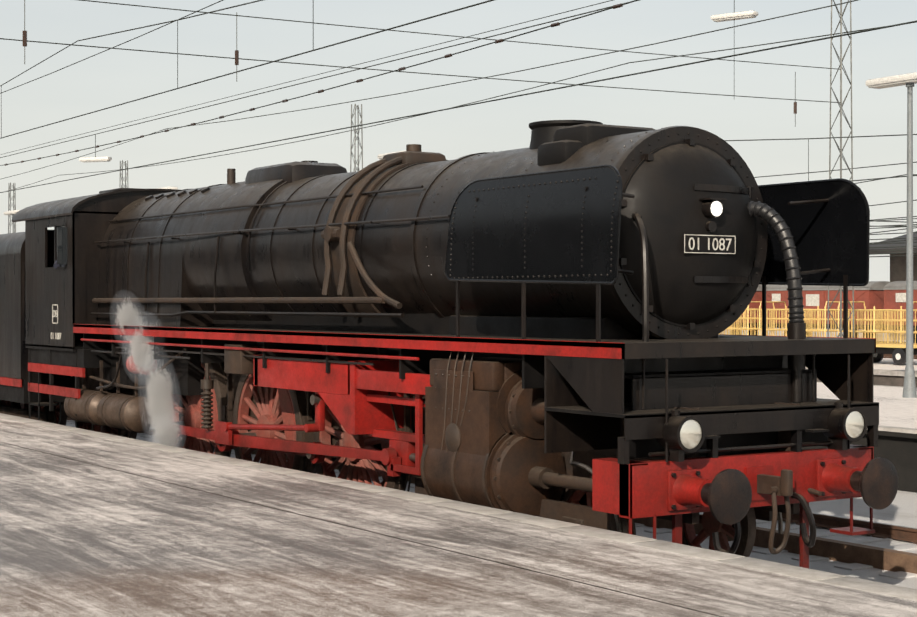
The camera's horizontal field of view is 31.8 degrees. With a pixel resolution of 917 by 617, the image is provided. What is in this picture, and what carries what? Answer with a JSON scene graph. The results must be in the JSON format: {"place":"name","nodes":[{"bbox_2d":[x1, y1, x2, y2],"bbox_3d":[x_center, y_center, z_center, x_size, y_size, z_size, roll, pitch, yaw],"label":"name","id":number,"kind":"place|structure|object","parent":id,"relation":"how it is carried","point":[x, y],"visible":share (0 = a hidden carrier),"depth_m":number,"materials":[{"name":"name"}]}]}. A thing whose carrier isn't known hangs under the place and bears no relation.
{"place":"outdoors","nodes":[
{"label":"outdoors","id":0,"kind":"place"},
{"bbox_2d":[0,0,916,446],"label":"sky","id":1,"kind":"structure","parent":0,"point":[111,77],"materials":[{"name":"white"}]},
{"bbox_2d":[66,327,916,588],"bbox_3d":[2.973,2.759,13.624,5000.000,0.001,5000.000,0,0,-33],"label":"ground","id":2,"kind":"structure","parent":0,"point":[900,509],"depth_m":20.40,"materials":[{"name":"grey gravel"}]},
{"bbox_2d":[8,0,853,337],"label":"catenary masts","id":3,"kind":"object","parent":2,"relation":"on","point":[840,148],"visible":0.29,"depth_m":43.36},
{"bbox_2d":[0,0,916,256],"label":"catenary wires","id":4,"kind":"object","parent":3,"relation":"attached to","point":[25,41],"visible":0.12,"depth_m":34.35,"materials":[{"name":"black metal"}]},
{"bbox_2d":[0,0,757,161],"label":"hanging lamps","id":5,"kind":"object","parent":4,"relation":"hanging from","point":[734,16],"visible":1,"depth_m":46.11,"materials":[{"name":"white metal"}]},
{"bbox_2d":[0,413,916,616],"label":"platform","id":6,"kind":"structure","parent":2,"relation":"on","point":[95,524],"depth_m":11.95,"materials":[{"name":"concrete"}]},
{"bbox_2d":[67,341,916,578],"bbox_3d":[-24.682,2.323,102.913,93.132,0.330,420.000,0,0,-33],"label":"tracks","id":7,"kind":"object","parent":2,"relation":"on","point":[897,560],"visible":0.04,"depth_m":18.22,"materials":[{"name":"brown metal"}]},
{"bbox_2d":[0,120,898,568],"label":"locomotive","id":8,"kind":"object","parent":7,"relation":"on","point":[548,316],"visible":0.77,"depth_m":15.53,"materials":[{"name":"black metal"}]},
{"bbox_2d":[733,281,916,343],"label":"goods wagons","id":9,"kind":"object","parent":7,"relation":"on","point":[883,295],"visible":0.06,"depth_m":100.94,"materials":[{"name":"red paint"}]},
{"bbox_2d":[802,382,916,492],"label":"platform","id":10,"kind":"structure","parent":2,"relation":"on","point":[897,437],"depth_m":24.27,"materials":[{"name":"concrete"}]},
{"bbox_2d":[4,72,916,397],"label":"platform lamps","id":11,"kind":"object","parent":10,"relation":"on","point":[908,80],"visible":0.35,"depth_m":31.52,"materials":[{"name":"grey metal"}]},
{"bbox_2d":[806,358,916,386],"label":"station platform","id":12,"kind":"structure","parent":2,"relation":"on","point":[888,372],"depth_m":44.29,"materials":[{"name":"concrete"}]},
{"bbox_2d":[719,301,916,364],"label":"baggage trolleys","id":13,"kind":"object","parent":12,"relation":"on","point":[897,350],"visible":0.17,"depth_m":49.81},
{"bbox_2d":[869,231,916,339],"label":"building","id":14,"kind":"structure","parent":0,"point":[898,268],"depth_m":115.94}
]}

